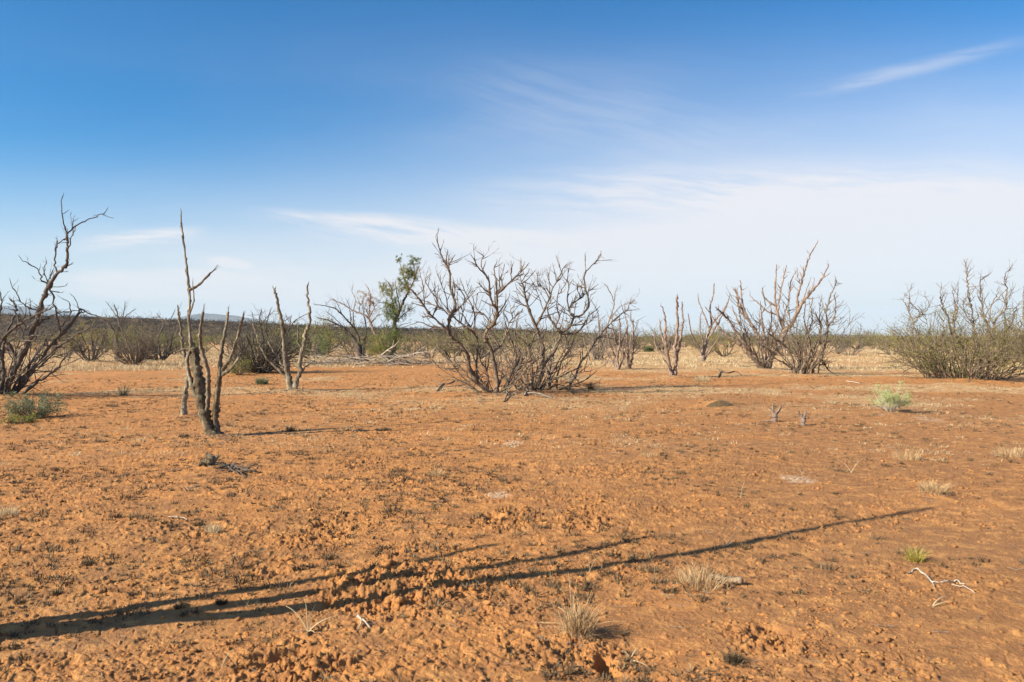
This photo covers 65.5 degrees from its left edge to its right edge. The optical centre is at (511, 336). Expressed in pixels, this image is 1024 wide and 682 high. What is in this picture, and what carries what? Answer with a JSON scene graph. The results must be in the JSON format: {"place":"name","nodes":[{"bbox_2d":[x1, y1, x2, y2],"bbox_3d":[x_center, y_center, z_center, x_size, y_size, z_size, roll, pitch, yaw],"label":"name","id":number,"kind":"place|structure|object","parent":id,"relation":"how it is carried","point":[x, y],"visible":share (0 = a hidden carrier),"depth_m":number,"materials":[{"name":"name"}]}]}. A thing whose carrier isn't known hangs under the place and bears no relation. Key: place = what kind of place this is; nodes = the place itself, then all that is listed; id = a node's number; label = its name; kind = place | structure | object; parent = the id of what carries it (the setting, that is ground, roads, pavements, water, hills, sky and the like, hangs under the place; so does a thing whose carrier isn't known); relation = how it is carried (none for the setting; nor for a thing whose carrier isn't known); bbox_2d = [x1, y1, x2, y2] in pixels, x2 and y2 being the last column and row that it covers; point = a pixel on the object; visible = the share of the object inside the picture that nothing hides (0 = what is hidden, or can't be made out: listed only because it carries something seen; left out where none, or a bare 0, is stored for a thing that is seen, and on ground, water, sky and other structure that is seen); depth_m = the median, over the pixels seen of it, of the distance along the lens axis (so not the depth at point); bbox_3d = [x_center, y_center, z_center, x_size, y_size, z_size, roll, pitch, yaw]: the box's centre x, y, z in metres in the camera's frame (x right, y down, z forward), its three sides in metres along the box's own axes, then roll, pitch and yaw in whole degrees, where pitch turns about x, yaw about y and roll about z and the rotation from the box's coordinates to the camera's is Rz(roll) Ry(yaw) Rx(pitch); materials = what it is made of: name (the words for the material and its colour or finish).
{"place":"outdoors","nodes":[
{"label":"outdoors","id":0,"kind":"place"},
{"bbox_2d":[1,306,75,315],"bbox_3d":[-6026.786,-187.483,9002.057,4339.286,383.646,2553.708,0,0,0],"label":"hills","id":1,"kind":"structure","parent":0,"point":[25,310],"depth_m":9435.26,"materials":[{"name":"green plant"}]},
{"bbox_2d":[165,600,189,608],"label":"stub tuft","id":2,"kind":"object","parent":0,"point":[178,605],"visible":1,"depth_m":4.16,"materials":[{"name":"plant"}]},
{"bbox_2d":[171,313,278,323],"bbox_3d":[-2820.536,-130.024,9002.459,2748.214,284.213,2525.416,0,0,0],"label":"hills","id":3,"kind":"structure","parent":0,"point":[215,317],"depth_m":8933.73,"materials":[{"name":"green plant"}]},
{"bbox_2d":[0,314,556,337],"bbox_3d":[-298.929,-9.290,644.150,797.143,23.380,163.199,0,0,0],"label":"hills","id":4,"kind":"structure","parent":0,"point":[209,323],"depth_m":600.02,"materials":[{"name":"green plant"}]},
{"bbox_2d":[0,313,596,337],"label":"ridge scrub","id":5,"kind":"object","parent":4,"relation":"on","point":[248,324],"visible":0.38,"depth_m":600.38,"materials":[{"name":"green plant"}]},
{"bbox_2d":[0,337,1023,681],"bbox_3d":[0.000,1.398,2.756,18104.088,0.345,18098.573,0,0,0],"label":"ground","id":6,"kind":"structure","parent":0,"point":[960,625],"depth_m":5.85,"materials":[{"name":"red soil"}]},
{"bbox_2d":[0,504,28,516],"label":"dry grass tuft","id":7,"kind":"object","parent":6,"relation":"on","point":[9,511],"visible":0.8,"depth_m":6.21,"materials":[{"name":"plant"}]},
{"bbox_2d":[0,411,38,423],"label":"sage bush","id":8,"kind":"object","parent":6,"relation":"on","point":[12,420],"visible":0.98,"depth_m":12.90,"materials":[{"name":"green plant"}]},
{"bbox_2d":[0,388,69,417],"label":"sage bush","id":9,"kind":"object","parent":6,"relation":"on","point":[23,406],"visible":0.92,"depth_m":13.65,"materials":[{"name":"green plant"}]},
{"bbox_2d":[35,318,81,354],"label":"bare shrub","id":10,"kind":"object","parent":6,"relation":"on","point":[51,341],"visible":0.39,"depth_m":59.22,"materials":[{"name":"brown plant"}]},
{"bbox_2d":[0,193,120,394],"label":"bare mesquite","id":11,"kind":"object","parent":6,"relation":"on","point":[7,382],"visible":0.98,"depth_m":18.02,"materials":[{"name":"brown plant"}]},
{"bbox_2d":[42,329,90,356],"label":"leafy shrub","id":12,"kind":"object","parent":6,"relation":"on","point":[60,351],"visible":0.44,"depth_m":54.76,"materials":[{"name":"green plant"}]},
{"bbox_2d":[34,314,101,350],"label":"bare shrub","id":13,"kind":"object","parent":6,"relation":"on","point":[72,333],"visible":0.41,"depth_m":69.54,"materials":[{"name":"brown plant"}]},
{"bbox_2d":[79,557,96,566],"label":"stub tuft","id":14,"kind":"object","parent":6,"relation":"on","point":[85,562],"visible":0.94,"depth_m":4.92,"materials":[{"name":"plant"}]},
{"bbox_2d":[63,320,120,361],"bbox_3d":[-23.922,0.312,45.717,2.553,2.703,3.399,0,0,0],"label":"bush","id":15,"kind":"object","parent":6,"relation":"on","point":[95,357],"visible":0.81,"depth_m":45.18,"materials":[{"name":"brown plant"}]},
{"bbox_2d":[84,299,134,358],"bbox_3d":[-25.468,-0.525,50.679,3.561,4.092,2.456,0,0,38],"label":"bare tree","id":16,"kind":"object","parent":6,"relation":"on","point":[115,334],"visible":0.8,"depth_m":50.87,"materials":[{"name":"brown plant"}]},
{"bbox_2d":[82,310,167,364],"bbox_3d":[-18.780,0.077,38.730,4.047,2.820,3.579,0,0,0],"label":"leafy shrub","id":17,"kind":"object","parent":6,"relation":"on","point":[141,352],"visible":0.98,"depth_m":38.26,"materials":[{"name":"brown plant"}]},
{"bbox_2d":[103,315,158,352],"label":"leafy shrub","id":18,"kind":"object","parent":6,"relation":"on","point":[127,331],"visible":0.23,"depth_m":65.20,"materials":[{"name":"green plant"}]},
{"bbox_2d":[105,325,164,353],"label":"leafy shrub","id":19,"kind":"object","parent":6,"relation":"on","point":[129,341],"visible":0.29,"depth_m":61.02,"materials":[{"name":"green plant"}]},
{"bbox_2d":[108,310,195,360],"bbox_3d":[-21.630,0.032,47.999,3.947,3.558,4.475,0,0,30],"label":"bare mesquite","id":20,"kind":"object","parent":6,"relation":"on","point":[164,356],"visible":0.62,"depth_m":48.02,"materials":[{"name":"brown plant"}]},
{"bbox_2d":[136,329,188,353],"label":"leafy shrub","id":21,"kind":"object","parent":6,"relation":"on","point":[161,339],"visible":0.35,"depth_m":61.51,"materials":[{"name":"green plant"}]},
{"bbox_2d":[143,320,204,350],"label":"leafy shrub","id":22,"kind":"object","parent":6,"relation":"on","point":[185,334],"visible":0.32,"depth_m":82.17,"materials":[{"name":"brown plant"}]},
{"bbox_2d":[170,305,188,415],"bbox_3d":[-5.867,0.411,14.104,0.356,2.072,0.205,0,0,26],"label":"snag","id":23,"kind":"object","parent":6,"relation":"on","point":[184,411],"visible":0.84,"depth_m":14.08,"materials":[{"name":"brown wood"}]},
{"bbox_2d":[184,330,218,353],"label":"leafy shrub","id":24,"kind":"object","parent":6,"relation":"on","point":[202,342],"visible":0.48,"depth_m":62.22,"materials":[{"name":"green plant"}]},
{"bbox_2d":[170,207,249,435],"bbox_3d":[-4.319,-0.213,11.240,1.329,3.354,0.568,0,0,37],"label":"snag","id":25,"kind":"object","parent":6,"relation":"on","point":[201,390],"visible":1,"depth_m":11.10,"materials":[{"name":"brown plant"}]},
{"bbox_2d":[198,452,224,466],"bbox_3d":[-3.182,1.327,8.438,0.274,0.223,0.152,0,0,-25],"label":"stump","id":26,"kind":"object","parent":6,"relation":"on","point":[210,459],"visible":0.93,"depth_m":8.40,"materials":[{"name":"grey wood"}]},
{"bbox_2d":[203,521,223,534],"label":"dry grass tuft","id":27,"kind":"object","parent":6,"relation":"on","point":[211,530],"visible":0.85,"depth_m":5.73,"materials":[{"name":"plant"}]},
{"bbox_2d":[212,596,228,605],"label":"stub tuft","id":28,"kind":"object","parent":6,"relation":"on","point":[220,601],"visible":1,"depth_m":4.22,"materials":[{"name":"plant"}]},
{"bbox_2d":[204,319,255,356],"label":"bare shrub","id":29,"kind":"object","parent":6,"relation":"on","point":[235,337],"visible":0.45,"depth_m":57.01,"materials":[{"name":"brown plant"}]},
{"bbox_2d":[217,355,252,375],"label":"leafy shrub","id":30,"kind":"object","parent":6,"relation":"on","point":[237,369],"visible":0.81,"depth_m":28.95,"materials":[{"name":"green plant"}]},
{"bbox_2d":[219,463,262,477],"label":"fallen branch","id":31,"kind":"object","parent":6,"relation":"on","point":[234,465],"visible":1,"depth_m":8.22,"materials":[{"name":"grey wood"}]},
{"bbox_2d":[254,376,269,384],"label":"green plant","id":32,"kind":"object","parent":6,"relation":"on","point":[261,381],"visible":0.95,"depth_m":23.67,"materials":[{"name":"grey plant"}]},
{"bbox_2d":[205,304,323,373],"bbox_3d":[-9.369,0.203,30.848,4.649,2.916,4.539,0,0,0],"label":"leafy shrub","id":33,"kind":"object","parent":6,"relation":"on","point":[262,365],"visible":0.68,"depth_m":30.42,"materials":[{"name":"green plant"}]},
{"bbox_2d":[249,316,311,350],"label":"leafy shrub","id":34,"kind":"object","parent":6,"relation":"on","point":[273,331],"visible":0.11,"depth_m":69.61,"materials":[{"name":"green plant"}]},
{"bbox_2d":[251,282,316,389],"bbox_3d":[-5.824,0.011,20.431,1.646,2.883,0.360,0,0,-16],"label":"snag","id":35,"kind":"object","parent":6,"relation":"on","point":[291,384],"visible":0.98,"depth_m":20.41,"materials":[{"name":"brown wood"}]},
{"bbox_2d":[279,331,333,358],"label":"leafy shrub","id":36,"kind":"object","parent":6,"relation":"on","point":[322,347],"visible":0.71,"depth_m":50.30,"materials":[{"name":"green plant"}]},
{"bbox_2d":[286,598,338,636],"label":"grass sprig","id":37,"kind":"object","parent":6,"relation":"on","point":[307,629],"depth_m":3.80,"materials":[{"name":"plant"}]},
{"bbox_2d":[280,309,357,352],"bbox_3d":[-15.934,-0.365,64.841,5.826,3.879,7.492,0,0,14],"label":"leafy shrub","id":38,"kind":"object","parent":6,"relation":"on","point":[333,335],"visible":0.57,"depth_m":64.91,"materials":[{"name":"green plant"}]},
{"bbox_2d":[288,323,354,355],"bbox_3d":[-14.673,0.132,60.459,4.908,2.922,7.276,0,0,-38],"label":"leafy shrub","id":39,"kind":"object","parent":6,"relation":"on","point":[328,345],"visible":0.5,"depth_m":60.37,"materials":[{"name":"green plant"}]},
{"bbox_2d":[313,296,377,361],"bbox_3d":[-8.872,-0.534,42.694,3.669,3.956,2.110,0,0,-13],"label":"bare tree","id":40,"kind":"object","parent":6,"relation":"on","point":[360,348],"visible":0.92,"depth_m":42.81,"materials":[{"name":"brown plant"}]},
{"bbox_2d":[325,324,382,347],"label":"leafy shrub","id":41,"kind":"object","parent":6,"relation":"on","point":[353,334],"visible":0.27,"depth_m":95.93,"materials":[{"name":"green plant"}]},
{"bbox_2d":[329,281,389,361],"bbox_3d":[-7.980,-0.784,42.078,3.292,4.466,1.546,0,0,15],"label":"bare tree","id":42,"kind":"object","parent":6,"relation":"on","point":[368,313],"visible":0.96,"depth_m":41.93,"materials":[{"name":"brown plant"}]},
{"bbox_2d":[332,311,405,348],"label":"bare shrub","id":43,"kind":"object","parent":6,"relation":"on","point":[375,332],"visible":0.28,"depth_m":77.41,"materials":[{"name":"brown plant"}]},
{"bbox_2d":[357,254,421,362],"bbox_3d":[-6.266,-1.443,41.255,3.282,5.792,2.650,0,0,0],"label":"leafy tree","id":44,"kind":"object","parent":6,"relation":"on","point":[395,333],"visible":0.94,"depth_m":41.00,"materials":[{"name":"green plant"}]},
{"bbox_2d":[289,337,490,365],"bbox_3d":[-6.008,0.703,39.759,10.156,1.375,4.911,0,0,0],"label":"brush pile","id":45,"kind":"object","parent":6,"relation":"on","point":[387,362],"visible":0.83,"depth_m":38.74,"materials":[{"name":"grey wood"}]},
{"bbox_2d":[399,340,427,354],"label":"leafy shrub","id":46,"kind":"object","parent":6,"relation":"on","point":[411,347],"visible":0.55,"depth_m":61.67,"materials":[{"name":"green plant"}]},
{"bbox_2d":[409,329,449,357],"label":"leafy shrub","id":47,"kind":"object","parent":6,"relation":"on","point":[427,347],"visible":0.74,"depth_m":53.90,"materials":[{"name":"brown plant"}]},
{"bbox_2d":[433,333,469,357],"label":"leafy shrub","id":48,"kind":"object","parent":6,"relation":"on","point":[449,351],"visible":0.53,"depth_m":54.30,"materials":[{"name":"plant"}]},
{"bbox_2d":[436,330,475,355],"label":"bare shrub","id":49,"kind":"object","parent":6,"relation":"on","point":[454,345],"visible":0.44,"depth_m":59.65,"materials":[{"name":"brown plant"}]},
{"bbox_2d":[404,228,559,393],"bbox_3d":[-0.609,-0.559,19.134,3.763,4.081,3.177,0,0,24],"label":"bare mesquite","id":50,"kind":"object","parent":6,"relation":"on","point":[475,378],"visible":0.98,"depth_m":19.00,"materials":[{"name":"brown plant"}]},
{"bbox_2d":[463,335,507,356],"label":"leafy shrub","id":51,"kind":"object","parent":6,"relation":"on","point":[481,345],"visible":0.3,"depth_m":56.98,"materials":[{"name":"green plant"}]},
{"bbox_2d":[451,315,535,354],"bbox_3d":[-1.107,-0.051,60.618,6.726,3.226,5.791,0,0,7],"label":"leafy shrub","id":52,"kind":"object","parent":6,"relation":"on","point":[466,337],"visible":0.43,"depth_m":60.42,"materials":[{"name":"green plant"}]},
{"bbox_2d":[0,332,994,342],"bbox_3d":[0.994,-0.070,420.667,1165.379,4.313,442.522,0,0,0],"label":"scrub","id":53,"kind":"object","parent":6,"relation":"on","point":[508,337],"visible":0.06,"depth_m":223.38,"materials":[{"name":"green plant"}]},
{"bbox_2d":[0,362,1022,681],"bbox_3d":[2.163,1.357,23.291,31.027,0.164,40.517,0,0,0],"label":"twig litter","id":54,"kind":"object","parent":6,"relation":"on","point":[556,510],"visible":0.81,"depth_m":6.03,"materials":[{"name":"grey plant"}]},
{"bbox_2d":[0,379,1023,681],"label":"soil crumbs","id":55,"kind":"object","parent":6,"relation":"on","point":[542,663],"visible":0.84,"depth_m":4.65,"materials":[{"name":"brown soil"}]},
{"bbox_2d":[0,373,1023,681],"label":"dry stubble","id":56,"kind":"object","parent":6,"relation":"on","point":[236,581],"visible":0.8,"depth_m":5.71,"materials":[{"name":"beige plant"}]},
{"bbox_2d":[490,325,554,356],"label":"leafy shrub","id":57,"kind":"object","parent":6,"relation":"on","point":[510,350],"visible":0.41,"depth_m":56.88,"materials":[{"name":"green plant"}]},
{"bbox_2d":[522,308,563,348],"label":"bare shrub","id":58,"kind":"object","parent":6,"relation":"on","point":[549,334],"visible":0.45,"depth_m":93.22,"materials":[{"name":"brown plant"}]},
{"bbox_2d":[470,253,639,393],"bbox_3d":[0.830,-0.254,21.274,4.139,4.185,4.565,0,0,40],"label":"bare mesquite","id":59,"kind":"object","parent":6,"relation":"on","point":[532,386],"visible":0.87,"depth_m":20.65,"materials":[{"name":"brown plant"}]},
{"bbox_2d":[552,321,593,357],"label":"bare shrub","id":60,"kind":"object","parent":6,"relation":"on","point":[568,354],"visible":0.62,"depth_m":54.20,"materials":[{"name":"brown plant"}]},
{"bbox_2d":[540,591,613,648],"bbox_3d":[0.311,1.310,3.815,0.490,0.197,0.548,0,0,-43],"label":"dry grass tuft","id":61,"kind":"object","parent":6,"relation":"on","point":[579,627],"visible":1,"depth_m":3.78,"materials":[{"name":"plant"}]},
{"bbox_2d":[577,281,634,360],"bbox_3d":[5.211,-0.844,45.550,3.550,4.637,2.842,0,0,39],"label":"bare mesquite","id":62,"kind":"object","parent":6,"relation":"on","point":[598,353],"visible":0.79,"depth_m":45.51,"materials":[{"name":"grey plant"}]},
{"bbox_2d":[600,305,634,369],"bbox_3d":[4.399,-0.003,33.684,1.383,2.915,1.235,0,0,-13],"label":"stem cluster","id":63,"kind":"object","parent":6,"relation":"on","point":[617,365],"visible":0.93,"depth_m":33.42,"materials":[{"name":"brown wood"}]},
{"bbox_2d":[612,311,638,368],"bbox_3d":[4.838,0.130,34.087,1.279,2.631,1.443,0,0,0],"label":"stem cluster","id":64,"kind":"object","parent":6,"relation":"on","point":[629,361],"visible":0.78,"depth_m":34.05,"materials":[{"name":"brown wood"}]},
{"bbox_2d":[608,316,644,346],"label":"bare shrub","id":65,"kind":"object","parent":6,"relation":"on","point":[627,330],"visible":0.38,"depth_m":90.97,"materials":[{"name":"brown plant"}]},
{"bbox_2d":[615,329,650,348],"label":"leafy shrub","id":66,"kind":"object","parent":6,"relation":"on","point":[638,343],"visible":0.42,"depth_m":88.27,"materials":[{"name":"green plant"}]},
{"bbox_2d":[614,320,656,353],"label":"bare shrub","id":67,"kind":"object","parent":6,"relation":"on","point":[644,349],"visible":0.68,"depth_m":65.16,"materials":[{"name":"brown plant"}]},
{"bbox_2d":[645,321,688,348],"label":"leafy shrub","id":68,"kind":"object","parent":6,"relation":"on","point":[669,332],"visible":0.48,"depth_m":83.15,"materials":[{"name":"brown plant"}]},
{"bbox_2d":[652,295,684,375],"bbox_3d":[5.543,-0.003,27.105,1.339,2.873,1.051,0,0,-23],"label":"stem cluster","id":69,"kind":"object","parent":6,"relation":"on","point":[673,371],"visible":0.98,"depth_m":27.14,"materials":[{"name":"brown wood"}]},
{"bbox_2d":[693,375,710,381],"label":"dry grass tuft","id":70,"kind":"object","parent":6,"relation":"on","point":[700,379],"visible":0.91,"depth_m":24.81,"materials":[{"name":"plant"}]},
{"bbox_2d":[683,321,723,347],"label":"leafy shrub","id":71,"kind":"object","parent":6,"relation":"on","point":[717,331],"visible":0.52,"depth_m":91.81,"materials":[{"name":"plant"}]},
{"bbox_2d":[683,327,727,354],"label":"leafy shrub","id":72,"kind":"object","parent":6,"relation":"on","point":[723,337],"visible":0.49,"depth_m":60.73,"materials":[{"name":"green plant"}]},
{"bbox_2d":[688,284,730,361],"bbox_3d":[10.297,-0.750,41.617,2.838,4.392,1.614,0,0,-37],"label":"stem cluster","id":73,"kind":"object","parent":6,"relation":"on","point":[703,357],"visible":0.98,"depth_m":41.80,"materials":[{"name":"brown wood"}]},
{"bbox_2d":[667,554,754,591],"bbox_3d":[1.086,1.324,4.580,0.581,0.171,0.548,0,0,0],"label":"dry grass tuft","id":74,"kind":"object","parent":6,"relation":"on","point":[702,573],"visible":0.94,"depth_m":4.51,"materials":[{"name":"plant"}]},
{"bbox_2d":[700,330,739,356],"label":"leafy shrub","id":75,"kind":"object","parent":6,"relation":"on","point":[713,341],"visible":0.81,"depth_m":56.43,"materials":[{"name":"green plant"}]},
{"bbox_2d":[706,400,733,406],"bbox_3d":[4.067,1.324,15.551,0.598,0.164,0.593,0,0,0],"label":"dirt mound","id":76,"kind":"object","parent":6,"relation":"on","point":[720,403],"visible":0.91,"depth_m":15.41,"materials":[{"name":"soil"}]},
{"bbox_2d":[705,325,743,346],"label":"leafy shrub","id":77,"kind":"object","parent":6,"relation":"on","point":[726,345],"visible":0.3,"depth_m":96.03,"materials":[{"name":"green plant"}]},
{"bbox_2d":[710,574,743,584],"bbox_3d":[1.211,1.383,4.513,0.198,0.060,0.047,0,0,23],"label":"wood chunk","id":78,"kind":"object","parent":6,"relation":"on","point":[737,580],"visible":0.81,"depth_m":4.49,"materials":[{"name":"beige wood"}]},
{"bbox_2d":[709,647,750,667],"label":"stub tuft","id":79,"kind":"object","parent":6,"relation":"on","point":[732,657],"visible":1,"depth_m":3.45,"materials":[{"name":"beige plant"}]},
{"bbox_2d":[704,241,829,368],"bbox_3d":[10.510,-1.270,33.013,4.902,5.650,3.230,0,0,0],"label":"desert tree","id":80,"kind":"object","parent":6,"relation":"on","point":[757,361],"visible":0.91,"depth_m":33.17,"materials":[{"name":"brown plant"}]},
{"bbox_2d":[762,403,781,421],"bbox_3d":[4.253,1.267,13.060,0.353,0.354,0.119,0,0,0],"label":"stump","id":81,"kind":"object","parent":6,"relation":"on","point":[774,414],"visible":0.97,"depth_m":13.05,"materials":[{"name":"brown wood"}]},
{"bbox_2d":[751,333,812,355],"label":"leafy shrub","id":82,"kind":"object","parent":6,"relation":"on","point":[786,344],"visible":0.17,"depth_m":57.92,"materials":[{"name":"green plant"}]},
{"bbox_2d":[798,411,806,425],"bbox_3d":[4.580,1.303,12.569,0.115,0.274,0.114,0,0,43],"label":"stump","id":83,"kind":"object","parent":6,"relation":"on","point":[803,419],"visible":0.98,"depth_m":12.54,"materials":[{"name":"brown wood"}]},
{"bbox_2d":[777,320,834,347],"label":"leafy shrub","id":84,"kind":"object","parent":6,"relation":"on","point":[805,332],"visible":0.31,"depth_m":91.74,"materials":[{"name":"green plant"}]},
{"bbox_2d":[754,279,864,374],"bbox_3d":[10.438,-0.286,28.581,4.098,3.934,3.852,0,0,-36],"label":"bare mesquite","id":85,"kind":"object","parent":6,"relation":"on","point":[802,362],"visible":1,"depth_m":28.60,"materials":[{"name":"brown plant"}]},
{"bbox_2d":[826,324,861,353],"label":"bare shrub","id":86,"kind":"object","parent":6,"relation":"on","point":[837,337],"visible":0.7,"depth_m":61.78,"materials":[{"name":"brown plant"}]},
{"bbox_2d":[818,321,873,355],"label":"bare shrub","id":87,"kind":"object","parent":6,"relation":"on","point":[857,348],"visible":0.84,"depth_m":58.00,"materials":[{"name":"brown plant"}]},
{"bbox_2d":[830,327,876,348],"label":"leafy shrub","id":88,"kind":"object","parent":6,"relation":"on","point":[864,340],"visible":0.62,"depth_m":91.82,"materials":[{"name":"green plant"}]},
{"bbox_2d":[866,380,917,411],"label":"green bush","id":89,"kind":"object","parent":6,"relation":"on","point":[888,401],"visible":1,"depth_m":14.45,"materials":[{"name":"green plant"}]},
{"bbox_2d":[861,329,924,354],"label":"leafy shrub","id":90,"kind":"object","parent":6,"relation":"on","point":[886,352],"visible":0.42,"depth_m":59.63,"materials":[{"name":"green plant"}]},
{"bbox_2d":[886,447,925,461],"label":"dry grass tuft","id":91,"kind":"object","parent":6,"relation":"on","point":[911,455],"visible":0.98,"depth_m":9.13,"materials":[{"name":"plant"}]},
{"bbox_2d":[884,330,932,356],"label":"leafy shrub","id":92,"kind":"object","parent":6,"relation":"on","point":[900,342],"visible":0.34,"depth_m":54.32,"materials":[{"name":"green plant"}]},
{"bbox_2d":[891,545,932,562],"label":"green grass tuft","id":93,"kind":"object","parent":6,"relation":"on","point":[919,557],"visible":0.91,"depth_m":4.99,"materials":[{"name":"yellow plant"}]},
{"bbox_2d":[913,478,957,494],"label":"dry grass tuft","id":94,"kind":"object","parent":6,"relation":"on","point":[940,489],"visible":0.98,"depth_m":6.95,"materials":[{"name":"plant"}]},
{"bbox_2d":[908,567,974,592],"bbox_3d":[2.432,1.388,4.554,0.230,0.049,0.483,0,0,0],"label":"fallen stick","id":95,"kind":"object","parent":6,"relation":"on","point":[927,576],"visible":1,"depth_m":4.50,"materials":[{"name":"grey wood"}]},
{"bbox_2d":[865,258,1023,379],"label":"leafy shrub","id":96,"kind":"object","parent":6,"relation":"on","point":[978,356],"visible":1,"depth_m":25.20,"materials":[{"name":"green plant"}]},
{"bbox_2d":[982,289,1023,365],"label":"leafy shrub","id":97,"kind":"object","parent":6,"relation":"on","point":[1017,323],"visible":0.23,"depth_m":34.89,"materials":[{"name":"green plant"}]},
{"bbox_2d":[990,442,1023,457],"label":"dry grass tuft","id":98,"kind":"object","parent":6,"relation":"on","point":[1011,454],"visible":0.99,"depth_m":9.34,"materials":[{"name":"plant"}]},
{"bbox_2d":[0,362,1023,465],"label":"dry grass","id":99,"kind":"structure","parent":0,"point":[658,389],"depth_m":18.29,"materials":[{"name":"plant"}]},
{"bbox_2d":[0,0,1023,336],"label":"sky","id":100,"kind":"structure","parent":0,"point":[692,146],"materials":[{"name":"blue"}]},
{"bbox_2d":[4,345,1023,372],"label":"pale grass","id":101,"kind":"structure","parent":0,"point":[176,362],"depth_m":43.36,"materials":[{"name":"plant"}]},
{"bbox_2d":[674,332,925,336],"bbox_3d":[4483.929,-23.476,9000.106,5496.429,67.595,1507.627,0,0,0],"label":"hills","id":102,"kind":"structure","parent":0,"point":[749,334],"depth_m":8831.16,"materials":[{"name":"plant"}]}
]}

